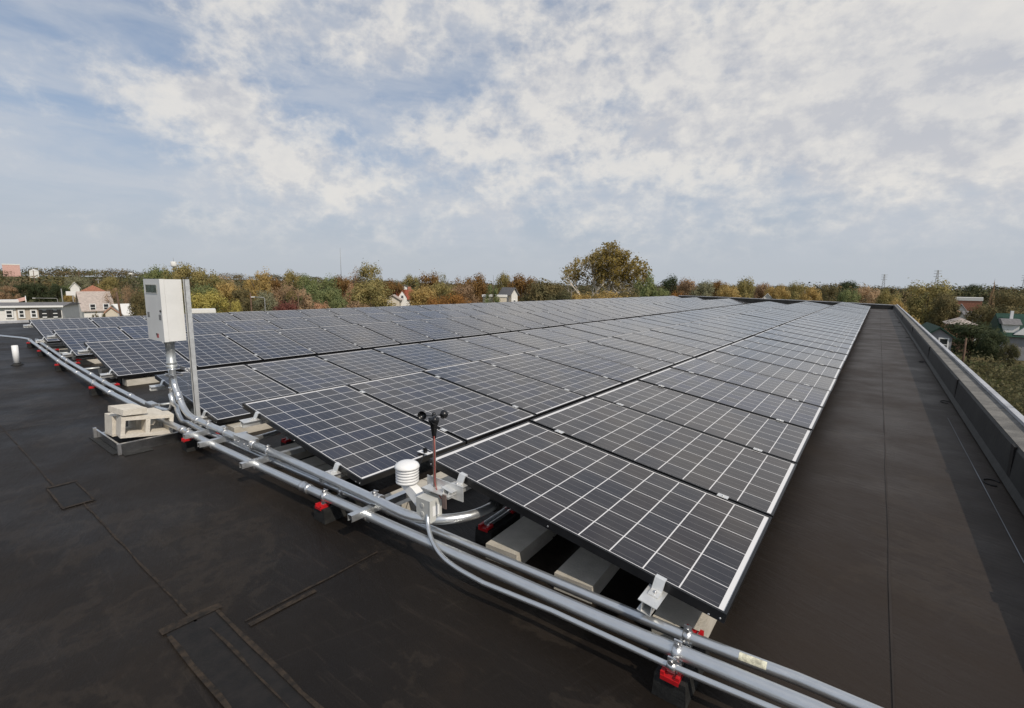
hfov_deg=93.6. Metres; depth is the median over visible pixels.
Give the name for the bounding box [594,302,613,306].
solar panel
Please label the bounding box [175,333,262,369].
solar panel
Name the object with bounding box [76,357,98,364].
pipe support
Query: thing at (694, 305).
solar panel
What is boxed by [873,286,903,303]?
tree
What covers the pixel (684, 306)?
solar panel
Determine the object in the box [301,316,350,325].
solar panel
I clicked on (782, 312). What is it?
solar panel
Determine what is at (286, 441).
pipe support
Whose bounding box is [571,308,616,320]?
solar panel
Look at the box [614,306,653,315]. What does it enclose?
solar panel
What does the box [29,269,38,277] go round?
white hall
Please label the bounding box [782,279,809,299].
tree
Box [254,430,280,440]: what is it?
conduit
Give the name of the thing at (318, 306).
tree
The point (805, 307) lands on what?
solar panel
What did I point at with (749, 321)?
solar panel
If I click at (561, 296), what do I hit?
tree
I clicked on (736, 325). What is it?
solar panel
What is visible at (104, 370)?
concrete block
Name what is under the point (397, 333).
solar panel
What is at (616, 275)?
sycamore tree
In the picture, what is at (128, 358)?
solar panel
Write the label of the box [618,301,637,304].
solar panel
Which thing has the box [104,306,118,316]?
house
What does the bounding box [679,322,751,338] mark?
solar panel
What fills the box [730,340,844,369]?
solar panel
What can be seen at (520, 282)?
tree
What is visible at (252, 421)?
mounting rail
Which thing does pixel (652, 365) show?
solar panel
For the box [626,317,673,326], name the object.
solar panel
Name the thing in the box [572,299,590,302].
solar panel
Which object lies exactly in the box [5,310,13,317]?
window
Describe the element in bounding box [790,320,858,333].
solar panel
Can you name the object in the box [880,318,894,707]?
membrane lap
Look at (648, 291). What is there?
tree
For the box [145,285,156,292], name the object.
display window
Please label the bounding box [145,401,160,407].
elbow fitting
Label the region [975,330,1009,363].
tree
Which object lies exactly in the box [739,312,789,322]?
solar panel
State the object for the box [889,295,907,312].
tree
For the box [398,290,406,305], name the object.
house
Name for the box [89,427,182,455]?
ballast frame
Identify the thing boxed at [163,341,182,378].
riser pipe
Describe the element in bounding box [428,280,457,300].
tree
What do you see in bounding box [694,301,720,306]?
solar panel
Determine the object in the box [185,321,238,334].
solar panel
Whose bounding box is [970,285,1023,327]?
tree
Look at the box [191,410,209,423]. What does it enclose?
mounting rail
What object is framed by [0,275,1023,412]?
ground
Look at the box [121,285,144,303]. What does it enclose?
tree
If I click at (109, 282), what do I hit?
tree
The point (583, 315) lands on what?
solar panel
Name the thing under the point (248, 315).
solar panel
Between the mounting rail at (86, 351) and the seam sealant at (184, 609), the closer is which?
the seam sealant at (184, 609)
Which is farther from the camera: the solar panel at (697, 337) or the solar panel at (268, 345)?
the solar panel at (697, 337)
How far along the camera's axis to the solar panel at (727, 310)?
23.93 m
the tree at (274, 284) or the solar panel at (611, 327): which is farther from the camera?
the tree at (274, 284)
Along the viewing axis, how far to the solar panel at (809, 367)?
7.45 m
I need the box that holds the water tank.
[170,259,176,271]
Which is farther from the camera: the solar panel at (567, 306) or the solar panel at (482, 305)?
the solar panel at (567, 306)
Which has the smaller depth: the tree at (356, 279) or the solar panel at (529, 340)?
the solar panel at (529, 340)
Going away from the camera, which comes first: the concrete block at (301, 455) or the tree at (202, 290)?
the concrete block at (301, 455)
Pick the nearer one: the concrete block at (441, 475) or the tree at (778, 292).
the concrete block at (441, 475)
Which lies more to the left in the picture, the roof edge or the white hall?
the roof edge
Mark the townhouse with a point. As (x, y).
(12, 311)
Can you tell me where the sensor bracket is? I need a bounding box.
[422,475,463,508]
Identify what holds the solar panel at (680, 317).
on the mounting rail at (160, 386)
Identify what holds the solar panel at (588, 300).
on the mounting rail at (27, 325)
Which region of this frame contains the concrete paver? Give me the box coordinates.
[108,403,146,415]
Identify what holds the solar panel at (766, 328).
on the mounting rail at (334, 471)
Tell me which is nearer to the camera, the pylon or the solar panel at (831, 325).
the solar panel at (831, 325)
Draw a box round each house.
[69,282,79,296]
[75,291,113,317]
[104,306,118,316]
[107,304,143,315]
[386,294,402,305]
[395,287,410,305]
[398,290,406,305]
[498,287,519,301]
[762,293,772,298]
[922,322,955,349]
[942,317,974,352]
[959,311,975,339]
[988,311,1023,360]
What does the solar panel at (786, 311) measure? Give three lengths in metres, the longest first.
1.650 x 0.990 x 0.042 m
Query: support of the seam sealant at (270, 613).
on the flat roof
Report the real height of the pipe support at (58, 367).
0.198 m
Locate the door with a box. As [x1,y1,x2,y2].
[143,279,168,341]
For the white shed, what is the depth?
69.20 m
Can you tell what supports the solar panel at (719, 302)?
attached to the mounting rail at (86, 351)
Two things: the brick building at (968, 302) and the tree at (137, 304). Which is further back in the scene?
the brick building at (968, 302)
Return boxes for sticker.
[738,652,766,669]
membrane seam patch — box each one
[48,482,91,506]
[166,611,314,707]
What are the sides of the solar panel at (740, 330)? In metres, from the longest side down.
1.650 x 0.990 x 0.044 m
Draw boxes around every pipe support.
[26,338,45,347]
[37,345,58,355]
[54,358,79,370]
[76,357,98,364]
[88,378,119,395]
[181,427,223,451]
[281,437,294,445]
[314,488,365,524]
[475,507,519,544]
[652,624,708,707]
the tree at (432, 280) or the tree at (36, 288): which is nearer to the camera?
the tree at (432, 280)
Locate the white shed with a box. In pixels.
[192,308,215,313]
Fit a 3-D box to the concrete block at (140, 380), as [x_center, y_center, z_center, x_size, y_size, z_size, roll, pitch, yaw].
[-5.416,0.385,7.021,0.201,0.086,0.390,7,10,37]
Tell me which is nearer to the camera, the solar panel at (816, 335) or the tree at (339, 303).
the solar panel at (816, 335)
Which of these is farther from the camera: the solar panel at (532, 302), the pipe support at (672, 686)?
the solar panel at (532, 302)
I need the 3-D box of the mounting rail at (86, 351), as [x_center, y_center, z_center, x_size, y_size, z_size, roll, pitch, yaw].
[5.892,-2.303,23.811,0.078,0.101,41.599,21,19,34]
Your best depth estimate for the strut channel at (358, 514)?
2.81 m
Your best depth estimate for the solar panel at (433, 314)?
16.58 m
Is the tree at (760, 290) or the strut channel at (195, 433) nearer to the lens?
the strut channel at (195, 433)
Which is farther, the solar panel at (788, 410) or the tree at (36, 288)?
the tree at (36, 288)
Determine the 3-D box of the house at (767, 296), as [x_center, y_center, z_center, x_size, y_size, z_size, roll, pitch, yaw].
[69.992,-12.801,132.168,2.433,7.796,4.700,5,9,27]
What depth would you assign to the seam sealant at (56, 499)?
3.29 m
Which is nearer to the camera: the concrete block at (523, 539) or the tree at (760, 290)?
the concrete block at (523, 539)
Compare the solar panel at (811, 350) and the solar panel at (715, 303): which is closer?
the solar panel at (811, 350)
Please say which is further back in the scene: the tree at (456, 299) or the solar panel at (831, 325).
the tree at (456, 299)
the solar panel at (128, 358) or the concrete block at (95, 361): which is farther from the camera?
the concrete block at (95, 361)
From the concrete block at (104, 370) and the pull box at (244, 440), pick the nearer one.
the pull box at (244, 440)
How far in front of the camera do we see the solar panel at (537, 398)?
5.48 m
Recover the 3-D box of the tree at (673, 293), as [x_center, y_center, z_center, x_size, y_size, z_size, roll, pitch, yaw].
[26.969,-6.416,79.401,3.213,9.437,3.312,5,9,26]
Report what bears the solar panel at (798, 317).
attached to the mounting rail at (252, 421)
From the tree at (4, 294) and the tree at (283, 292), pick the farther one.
the tree at (4, 294)
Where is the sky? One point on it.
(774, 142)
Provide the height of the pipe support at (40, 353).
0.198 m
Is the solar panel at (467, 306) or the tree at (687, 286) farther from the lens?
the tree at (687, 286)
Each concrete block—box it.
[40,343,63,347]
[50,345,66,348]
[58,348,69,351]
[88,359,100,363]
[98,368,108,373]
[122,375,158,385]
[179,402,193,410]
[225,421,271,432]
[273,443,312,459]
[300,456,326,466]
[316,464,348,479]
[384,479,440,510]
[423,471,455,482]
[486,516,552,565]
[554,547,619,603]
[652,594,716,640]
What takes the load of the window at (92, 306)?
in the house at (91, 302)
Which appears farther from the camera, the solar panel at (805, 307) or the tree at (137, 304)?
the tree at (137, 304)
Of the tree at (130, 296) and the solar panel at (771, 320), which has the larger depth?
the tree at (130, 296)
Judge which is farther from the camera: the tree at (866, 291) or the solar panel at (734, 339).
the tree at (866, 291)
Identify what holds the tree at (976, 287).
on the ground
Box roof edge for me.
[0,320,28,323]
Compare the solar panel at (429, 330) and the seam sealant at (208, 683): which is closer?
the seam sealant at (208, 683)
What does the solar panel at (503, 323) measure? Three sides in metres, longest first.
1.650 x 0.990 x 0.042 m
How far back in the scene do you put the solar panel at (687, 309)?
27.52 m
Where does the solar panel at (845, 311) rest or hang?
on the mounting rail at (652, 597)
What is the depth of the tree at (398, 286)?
115.39 m
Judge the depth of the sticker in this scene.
1.73 m
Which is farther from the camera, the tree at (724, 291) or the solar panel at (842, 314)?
the tree at (724, 291)
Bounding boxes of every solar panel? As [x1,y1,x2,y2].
[29,317,97,343]
[52,327,130,357]
[84,338,189,378]
[89,316,146,326]
[118,325,186,338]
[142,314,197,322]
[155,364,296,423]
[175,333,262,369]
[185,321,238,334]
[192,312,239,321]
[222,319,280,331]
[222,329,316,361]
[228,311,275,319]
[242,385,465,485]
[245,356,368,392]
[264,310,309,317]
[264,317,319,328]
[275,327,361,354]
[297,309,337,316]
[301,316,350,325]
[316,349,425,379]
[320,324,400,349]
[326,308,364,314]
[334,314,380,323]
[347,371,535,444]
[353,307,388,313]
[358,321,433,344]
[364,313,405,321]
[373,343,471,369]
[377,306,410,312]
[391,312,430,319]
[391,319,462,340]
[398,305,430,311]
[413,310,451,318]
[417,305,448,310]
[419,339,507,360]
[422,318,487,337]
[422,360,585,416]
[429,421,771,623]
[435,310,470,316]
[436,304,465,309]
[448,316,510,334]
[454,303,480,308]
[456,309,488,315]
[458,335,537,354]
[469,303,493,307]
[470,315,530,331]
[473,308,505,314]
[479,352,622,398]
[485,302,508,306]
[491,307,520,313]
[491,331,565,348]
[493,313,548,328]
[497,302,520,306]
[506,306,534,312]
[510,312,564,327]
[511,301,533,305]
[518,328,588,344]
[519,306,546,311]
[522,301,543,304]
[523,346,651,384]
[527,311,579,324]
[530,396,796,521]
[534,301,553,304]
[534,305,557,310]
[542,326,605,339]
[544,310,592,323]
[545,300,563,303]
[545,304,568,309]
[554,300,572,303]
[555,304,580,308]
[558,309,604,321]
[560,341,674,373]
[564,300,580,302]
[564,324,622,336]
[568,303,589,307]
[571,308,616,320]
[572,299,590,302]
[576,303,597,307]
[580,299,595,302]
[582,308,626,318]
[582,322,639,333]
[587,303,607,306]
[588,337,693,364]
[593,380,811,463]
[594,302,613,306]
[596,307,636,317]
[599,320,650,330]
[603,302,623,305]
[605,306,644,316]
[611,301,628,305]
[612,333,709,357]
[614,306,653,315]
[616,319,662,328]
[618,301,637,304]
[625,305,660,314]
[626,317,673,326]
[632,305,668,313]
[635,330,722,351]
[638,367,822,431]
[639,304,674,312]
[640,316,682,324]
[648,304,681,311]
[650,327,733,346]
[651,315,693,322]
[653,303,686,311]
[659,313,699,320]
[661,303,691,310]
[666,324,743,342]
[667,302,697,309]
[669,312,708,319]
[670,358,830,408]
[673,302,702,309]
[678,311,716,318]
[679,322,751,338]
[680,302,707,308]
[684,301,712,308]
[686,310,721,316]
[688,301,716,307]
[692,320,759,335]
[693,310,726,315]
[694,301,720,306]
[696,351,836,393]
[698,300,724,306]
[701,309,733,314]
[701,319,765,332]
[702,300,727,305]
[707,300,731,305]
[707,308,738,313]
[711,317,771,330]
[712,308,743,312]
[714,344,840,378]
[717,307,745,311]
[720,316,776,327]
[724,306,749,311]
[727,306,754,310]
[727,314,781,325]
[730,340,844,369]
[734,314,786,324]
[735,305,759,309]
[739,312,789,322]
[743,336,847,363]
[747,311,794,320]
[751,311,797,319]
[754,332,850,354]
[755,310,800,318]
[760,309,803,316]
[764,329,852,348]
[766,308,805,315]
[770,308,808,314]
[771,326,853,344]
[772,307,811,313]
[777,306,813,312]
[780,306,815,311]
[780,324,855,341]
[783,305,816,311]
[785,322,857,336]
[786,305,818,310]
[788,304,820,309]
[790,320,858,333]
[796,318,859,330]
[800,317,860,328]
[804,315,861,326]
[807,314,862,324]
[811,313,862,322]
[814,312,863,321]
[817,311,864,319]
[819,310,864,318]
[822,309,865,316]
[822,310,865,317]
[825,308,866,315]
[828,307,867,313]
[829,308,866,314]
[833,306,867,311]
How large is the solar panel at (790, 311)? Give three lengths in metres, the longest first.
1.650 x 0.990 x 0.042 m
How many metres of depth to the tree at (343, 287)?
116.67 m
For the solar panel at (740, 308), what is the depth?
26.35 m
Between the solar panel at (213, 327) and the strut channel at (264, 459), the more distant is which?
the solar panel at (213, 327)
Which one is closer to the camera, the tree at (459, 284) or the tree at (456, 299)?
the tree at (456, 299)
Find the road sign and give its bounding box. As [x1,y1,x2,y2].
[66,291,75,301]
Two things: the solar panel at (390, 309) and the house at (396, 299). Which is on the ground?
the house at (396, 299)
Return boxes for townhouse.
[0,302,80,320]
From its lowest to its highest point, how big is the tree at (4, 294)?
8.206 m
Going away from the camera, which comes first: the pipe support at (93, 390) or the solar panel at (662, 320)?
the pipe support at (93, 390)
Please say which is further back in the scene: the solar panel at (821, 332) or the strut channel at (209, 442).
the solar panel at (821, 332)
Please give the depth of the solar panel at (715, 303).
33.88 m
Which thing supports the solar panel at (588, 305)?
attached to the mounting rail at (54, 336)
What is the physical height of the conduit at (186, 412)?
0.464 m
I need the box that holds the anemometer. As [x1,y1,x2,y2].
[417,410,447,498]
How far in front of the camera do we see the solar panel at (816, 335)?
11.47 m
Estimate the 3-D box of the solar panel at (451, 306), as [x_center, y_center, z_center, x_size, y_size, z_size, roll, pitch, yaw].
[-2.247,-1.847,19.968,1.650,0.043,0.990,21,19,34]
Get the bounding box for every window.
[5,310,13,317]
[18,310,25,317]
[30,310,37,317]
[42,310,46,317]
[53,310,57,317]
[89,304,95,309]
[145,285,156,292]
[938,338,949,348]
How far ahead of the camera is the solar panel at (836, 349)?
9.84 m
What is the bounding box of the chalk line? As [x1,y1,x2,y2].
[948,419,1023,562]
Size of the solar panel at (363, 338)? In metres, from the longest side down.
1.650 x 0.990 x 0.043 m
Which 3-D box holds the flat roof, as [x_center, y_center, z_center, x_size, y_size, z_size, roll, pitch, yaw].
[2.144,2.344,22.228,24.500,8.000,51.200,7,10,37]
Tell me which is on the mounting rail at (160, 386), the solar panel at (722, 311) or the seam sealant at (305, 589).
the solar panel at (722, 311)
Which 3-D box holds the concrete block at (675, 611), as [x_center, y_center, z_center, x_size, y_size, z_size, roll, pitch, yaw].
[0.800,1.156,2.164,0.201,0.086,0.390,7,10,37]
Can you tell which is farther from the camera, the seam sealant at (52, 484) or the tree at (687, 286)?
the tree at (687, 286)
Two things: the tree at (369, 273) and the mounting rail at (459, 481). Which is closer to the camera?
the mounting rail at (459, 481)
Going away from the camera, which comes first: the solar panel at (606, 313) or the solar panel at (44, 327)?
the solar panel at (44, 327)
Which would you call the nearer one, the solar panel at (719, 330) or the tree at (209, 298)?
the solar panel at (719, 330)
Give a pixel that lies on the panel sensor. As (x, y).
(424, 451)
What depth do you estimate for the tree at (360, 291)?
82.37 m
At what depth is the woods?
286.18 m
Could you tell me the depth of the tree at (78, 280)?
191.17 m
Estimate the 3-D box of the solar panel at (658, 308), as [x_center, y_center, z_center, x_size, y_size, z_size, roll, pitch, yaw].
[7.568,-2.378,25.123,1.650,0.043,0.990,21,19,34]
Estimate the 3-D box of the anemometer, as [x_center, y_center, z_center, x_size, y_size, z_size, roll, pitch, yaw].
[-0.420,0.538,2.590,0.166,0.453,0.150,-1,8,-13]
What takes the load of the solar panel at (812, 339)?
on the mounting rail at (459, 481)
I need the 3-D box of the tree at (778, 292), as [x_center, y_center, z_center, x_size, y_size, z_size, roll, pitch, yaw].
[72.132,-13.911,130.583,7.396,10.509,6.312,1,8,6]
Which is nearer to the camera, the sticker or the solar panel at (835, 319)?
the sticker
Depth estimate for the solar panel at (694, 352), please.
9.51 m
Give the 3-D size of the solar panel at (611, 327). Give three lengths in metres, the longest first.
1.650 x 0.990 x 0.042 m
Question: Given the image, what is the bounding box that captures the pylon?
[933,270,941,287]
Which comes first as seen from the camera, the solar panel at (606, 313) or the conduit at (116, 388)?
the conduit at (116, 388)
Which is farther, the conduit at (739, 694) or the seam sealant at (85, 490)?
the seam sealant at (85, 490)
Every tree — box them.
[0,283,20,298]
[10,282,35,301]
[28,282,49,301]
[45,282,68,301]
[63,275,93,290]
[63,294,74,301]
[95,275,120,301]
[102,286,130,303]
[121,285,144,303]
[125,287,145,315]
[135,264,171,295]
[136,309,145,315]
[161,265,184,305]
[171,262,212,296]
[184,281,222,312]
[190,288,229,312]
[194,269,227,310]
[215,280,241,311]
[219,272,236,311]
[227,298,242,312]
[228,285,254,311]
[242,266,272,305]
[252,290,278,310]
[262,274,282,303]
[271,277,304,309]
[272,300,298,310]
[282,269,300,304]
[297,273,317,299]
[297,288,313,309]
[303,273,342,307]
[310,286,343,308]
[311,300,332,308]
[327,297,349,308]
[334,274,351,298]
[342,301,369,307]
[343,266,360,285]
[344,280,364,303]
[345,278,395,306]
[356,260,383,301]
[381,278,405,302]
[402,274,420,289]
[406,284,437,305]
[417,268,442,301]
[425,295,446,304]
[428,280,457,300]
[437,272,448,297]
[440,291,471,303]
[448,277,464,295]
[450,280,480,302]
[459,272,489,302]
[483,285,500,302]
[494,272,509,294]
[506,273,536,299]
[518,277,561,300]
[545,288,572,299]
[550,280,568,295]
[559,240,652,297]
[571,290,590,298]
[589,286,630,298]
[614,284,641,297]
[633,271,661,296]
[656,286,668,295]
[660,274,682,294]
[669,286,683,296]
[673,277,696,295]
[688,279,715,296]
[709,279,728,296]
[715,283,740,297]
[731,276,755,297]
[752,282,769,297]
[763,283,790,299]
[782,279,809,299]
[797,285,822,300]
[819,283,839,301]
[831,281,858,299]
[835,285,860,302]
[853,285,882,303]
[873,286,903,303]
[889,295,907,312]
[901,276,957,324]
[925,290,962,327]
[942,320,1011,365]
[961,304,997,342]
[962,283,983,296]
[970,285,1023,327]
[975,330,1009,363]
[988,282,994,306]
[996,342,1021,369]
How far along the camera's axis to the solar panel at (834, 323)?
15.47 m
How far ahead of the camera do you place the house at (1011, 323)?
65.48 m
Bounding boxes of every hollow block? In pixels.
[105,408,161,436]
[116,411,173,437]
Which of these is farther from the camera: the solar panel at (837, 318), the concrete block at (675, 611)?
the solar panel at (837, 318)
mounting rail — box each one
[23,296,672,327]
[35,337,45,342]
[47,303,597,338]
[62,350,73,356]
[78,300,712,353]
[100,303,734,377]
[149,303,760,390]
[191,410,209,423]
[239,306,786,427]
[318,305,825,483]
[441,304,842,499]
[637,313,860,616]
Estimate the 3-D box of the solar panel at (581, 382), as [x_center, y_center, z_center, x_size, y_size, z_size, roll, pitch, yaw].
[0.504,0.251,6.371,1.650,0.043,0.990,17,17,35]
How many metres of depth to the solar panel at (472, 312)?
18.20 m
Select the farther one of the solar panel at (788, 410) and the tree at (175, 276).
the tree at (175, 276)
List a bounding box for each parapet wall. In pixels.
[679,295,892,308]
[893,304,1023,515]
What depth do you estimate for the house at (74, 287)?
156.04 m
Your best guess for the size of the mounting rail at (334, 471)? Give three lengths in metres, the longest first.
39.577 x 0.101 x 0.078 m
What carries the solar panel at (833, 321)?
on the mounting rail at (652, 597)
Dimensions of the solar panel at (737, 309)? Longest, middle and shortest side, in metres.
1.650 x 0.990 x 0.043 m
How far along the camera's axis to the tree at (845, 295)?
113.34 m
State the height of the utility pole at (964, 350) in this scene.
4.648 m
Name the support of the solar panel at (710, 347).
on the mounting rail at (334, 471)
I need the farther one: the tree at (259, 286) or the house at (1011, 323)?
the tree at (259, 286)
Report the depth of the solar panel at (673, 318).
17.57 m
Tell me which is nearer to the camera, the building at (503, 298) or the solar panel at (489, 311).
the solar panel at (489, 311)
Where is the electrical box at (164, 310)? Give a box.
[143,279,185,341]
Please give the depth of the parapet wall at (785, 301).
38.69 m
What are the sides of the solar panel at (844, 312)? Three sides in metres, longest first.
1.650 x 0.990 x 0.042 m
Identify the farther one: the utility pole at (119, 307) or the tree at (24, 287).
the tree at (24, 287)
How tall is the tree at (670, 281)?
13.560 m
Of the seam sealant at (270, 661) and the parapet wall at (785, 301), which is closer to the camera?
the seam sealant at (270, 661)
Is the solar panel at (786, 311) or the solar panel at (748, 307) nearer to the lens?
the solar panel at (786, 311)
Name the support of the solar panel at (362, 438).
on the mounting rail at (334, 471)
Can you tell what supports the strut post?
on the mounting rail at (203, 416)
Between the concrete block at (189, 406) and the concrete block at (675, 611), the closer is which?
the concrete block at (675, 611)
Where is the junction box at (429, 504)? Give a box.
[416,491,441,524]
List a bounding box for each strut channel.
[183,420,225,438]
[197,427,247,449]
[239,444,305,470]
[347,490,408,521]
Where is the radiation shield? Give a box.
[394,459,423,504]
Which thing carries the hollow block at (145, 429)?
on the ballast frame
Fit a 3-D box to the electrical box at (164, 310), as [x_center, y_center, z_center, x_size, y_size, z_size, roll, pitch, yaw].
[-3.347,-0.427,4.627,0.430,0.583,0.187,7,10,37]
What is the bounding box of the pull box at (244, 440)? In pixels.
[232,432,259,450]
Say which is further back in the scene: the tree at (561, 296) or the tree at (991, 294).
the tree at (991, 294)
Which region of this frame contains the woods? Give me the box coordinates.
[0,266,1023,308]
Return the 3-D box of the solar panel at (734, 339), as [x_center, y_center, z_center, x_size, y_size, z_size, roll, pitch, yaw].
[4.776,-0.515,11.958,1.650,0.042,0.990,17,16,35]
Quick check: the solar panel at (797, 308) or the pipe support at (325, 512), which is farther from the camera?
the solar panel at (797, 308)
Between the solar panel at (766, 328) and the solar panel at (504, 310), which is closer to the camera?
the solar panel at (766, 328)
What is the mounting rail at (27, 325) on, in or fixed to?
on the flat roof
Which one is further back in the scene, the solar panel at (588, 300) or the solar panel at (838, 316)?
the solar panel at (588, 300)
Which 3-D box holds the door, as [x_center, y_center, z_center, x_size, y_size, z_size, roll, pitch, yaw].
[-3.387,-0.419,4.574,0.430,0.583,0.036,7,10,37]
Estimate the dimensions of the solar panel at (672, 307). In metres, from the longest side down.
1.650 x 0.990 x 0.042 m
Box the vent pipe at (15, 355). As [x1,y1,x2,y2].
[10,345,23,365]
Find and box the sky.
[0,0,1023,290]
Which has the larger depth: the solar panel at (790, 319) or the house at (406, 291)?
the house at (406, 291)
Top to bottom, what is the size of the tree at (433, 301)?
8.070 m
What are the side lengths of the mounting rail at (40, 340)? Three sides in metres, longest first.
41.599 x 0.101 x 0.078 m
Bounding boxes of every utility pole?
[116,292,121,315]
[962,338,966,362]
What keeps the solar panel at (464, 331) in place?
on the mounting rail at (106, 375)
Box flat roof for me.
[0,308,1023,707]
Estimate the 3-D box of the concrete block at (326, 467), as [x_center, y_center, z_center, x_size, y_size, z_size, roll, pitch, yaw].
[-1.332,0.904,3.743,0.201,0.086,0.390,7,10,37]
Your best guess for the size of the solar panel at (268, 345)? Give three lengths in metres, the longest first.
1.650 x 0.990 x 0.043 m
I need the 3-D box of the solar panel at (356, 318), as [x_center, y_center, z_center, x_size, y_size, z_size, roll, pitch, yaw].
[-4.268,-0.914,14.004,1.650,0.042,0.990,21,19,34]
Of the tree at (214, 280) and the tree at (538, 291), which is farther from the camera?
the tree at (214, 280)
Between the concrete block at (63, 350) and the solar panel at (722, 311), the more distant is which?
the solar panel at (722, 311)
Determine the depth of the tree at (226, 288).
101.41 m
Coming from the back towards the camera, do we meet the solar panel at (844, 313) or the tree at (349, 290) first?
the tree at (349, 290)
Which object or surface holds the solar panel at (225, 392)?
on the mounting rail at (160, 386)
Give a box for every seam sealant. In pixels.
[0,425,53,485]
[45,480,76,488]
[46,488,63,507]
[62,499,95,508]
[74,481,94,499]
[83,503,195,621]
[158,603,222,634]
[167,635,231,707]
[210,627,289,707]
[216,609,323,707]
[245,552,376,620]
[248,589,316,625]
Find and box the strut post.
[180,279,200,426]
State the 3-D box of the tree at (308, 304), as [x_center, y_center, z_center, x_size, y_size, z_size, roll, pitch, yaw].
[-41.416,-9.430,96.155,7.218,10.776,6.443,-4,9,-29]
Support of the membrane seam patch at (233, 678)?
on the flat roof
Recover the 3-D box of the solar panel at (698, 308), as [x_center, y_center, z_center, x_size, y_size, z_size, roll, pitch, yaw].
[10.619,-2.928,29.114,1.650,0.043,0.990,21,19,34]
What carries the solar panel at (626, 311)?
on the mounting rail at (86, 351)
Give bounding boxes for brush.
[951,348,1023,415]
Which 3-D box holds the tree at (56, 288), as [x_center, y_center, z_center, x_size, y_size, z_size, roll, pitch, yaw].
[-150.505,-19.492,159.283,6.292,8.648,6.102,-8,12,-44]
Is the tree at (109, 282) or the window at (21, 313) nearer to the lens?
the window at (21, 313)
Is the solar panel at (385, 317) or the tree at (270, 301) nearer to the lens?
the solar panel at (385, 317)
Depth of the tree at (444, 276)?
136.93 m
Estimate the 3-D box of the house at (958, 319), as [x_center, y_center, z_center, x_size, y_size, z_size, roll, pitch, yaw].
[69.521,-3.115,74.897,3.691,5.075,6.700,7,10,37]
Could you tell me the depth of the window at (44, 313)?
64.74 m
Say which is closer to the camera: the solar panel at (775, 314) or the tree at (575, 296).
the solar panel at (775, 314)
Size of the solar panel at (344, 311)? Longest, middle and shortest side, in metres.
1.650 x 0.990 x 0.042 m
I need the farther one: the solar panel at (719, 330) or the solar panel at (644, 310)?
the solar panel at (644, 310)
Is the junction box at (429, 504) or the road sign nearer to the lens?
the junction box at (429, 504)
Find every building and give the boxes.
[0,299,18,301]
[81,285,104,290]
[482,295,506,302]
[955,297,983,310]
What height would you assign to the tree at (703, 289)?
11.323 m
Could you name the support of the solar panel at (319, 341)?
on the mounting rail at (106, 375)
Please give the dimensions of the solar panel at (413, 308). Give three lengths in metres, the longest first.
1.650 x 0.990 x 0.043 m
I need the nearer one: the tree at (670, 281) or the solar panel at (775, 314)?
the solar panel at (775, 314)
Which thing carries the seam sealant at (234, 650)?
on the flat roof
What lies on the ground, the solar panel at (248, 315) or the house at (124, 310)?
the house at (124, 310)
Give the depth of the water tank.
499.70 m
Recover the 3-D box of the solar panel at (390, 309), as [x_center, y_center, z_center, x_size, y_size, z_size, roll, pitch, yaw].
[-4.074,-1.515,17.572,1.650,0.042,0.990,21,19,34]
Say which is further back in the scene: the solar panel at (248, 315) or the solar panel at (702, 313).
the solar panel at (702, 313)
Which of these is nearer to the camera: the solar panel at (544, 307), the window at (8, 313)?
the solar panel at (544, 307)
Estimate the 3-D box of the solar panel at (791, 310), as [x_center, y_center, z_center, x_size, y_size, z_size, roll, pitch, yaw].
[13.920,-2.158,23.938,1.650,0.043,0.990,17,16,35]
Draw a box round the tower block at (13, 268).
[2,264,20,276]
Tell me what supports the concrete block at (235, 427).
on the flat roof
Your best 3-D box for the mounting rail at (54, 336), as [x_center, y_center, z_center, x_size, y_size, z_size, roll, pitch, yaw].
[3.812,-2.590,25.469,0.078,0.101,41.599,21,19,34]
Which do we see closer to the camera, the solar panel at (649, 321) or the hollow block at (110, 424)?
the hollow block at (110, 424)
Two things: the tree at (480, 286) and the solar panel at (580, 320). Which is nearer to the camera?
the solar panel at (580, 320)
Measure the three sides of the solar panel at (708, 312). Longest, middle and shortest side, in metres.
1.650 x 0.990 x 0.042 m
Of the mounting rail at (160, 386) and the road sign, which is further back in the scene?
the road sign
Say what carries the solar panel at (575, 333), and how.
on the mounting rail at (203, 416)
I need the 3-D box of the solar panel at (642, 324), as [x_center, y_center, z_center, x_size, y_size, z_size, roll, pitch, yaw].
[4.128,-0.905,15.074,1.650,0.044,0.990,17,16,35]
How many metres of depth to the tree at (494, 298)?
99.17 m
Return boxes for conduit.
[0,335,833,707]
[36,339,146,405]
[84,366,105,369]
[154,369,174,411]
[160,400,185,405]
[168,393,882,707]
[169,368,234,438]
[252,442,503,524]
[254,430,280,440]
[426,514,780,707]
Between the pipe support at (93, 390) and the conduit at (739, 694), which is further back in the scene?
the pipe support at (93, 390)
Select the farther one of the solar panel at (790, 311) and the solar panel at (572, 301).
the solar panel at (572, 301)
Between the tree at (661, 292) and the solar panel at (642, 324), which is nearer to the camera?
the solar panel at (642, 324)
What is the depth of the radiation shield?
2.72 m
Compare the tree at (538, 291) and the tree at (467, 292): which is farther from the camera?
the tree at (467, 292)
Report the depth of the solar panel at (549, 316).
17.09 m
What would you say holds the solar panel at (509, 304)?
on the mounting rail at (27, 325)
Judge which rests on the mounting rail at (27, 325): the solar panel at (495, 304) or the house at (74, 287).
the solar panel at (495, 304)
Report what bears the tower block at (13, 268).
on the ground
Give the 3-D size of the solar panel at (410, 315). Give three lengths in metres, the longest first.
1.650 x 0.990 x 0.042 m

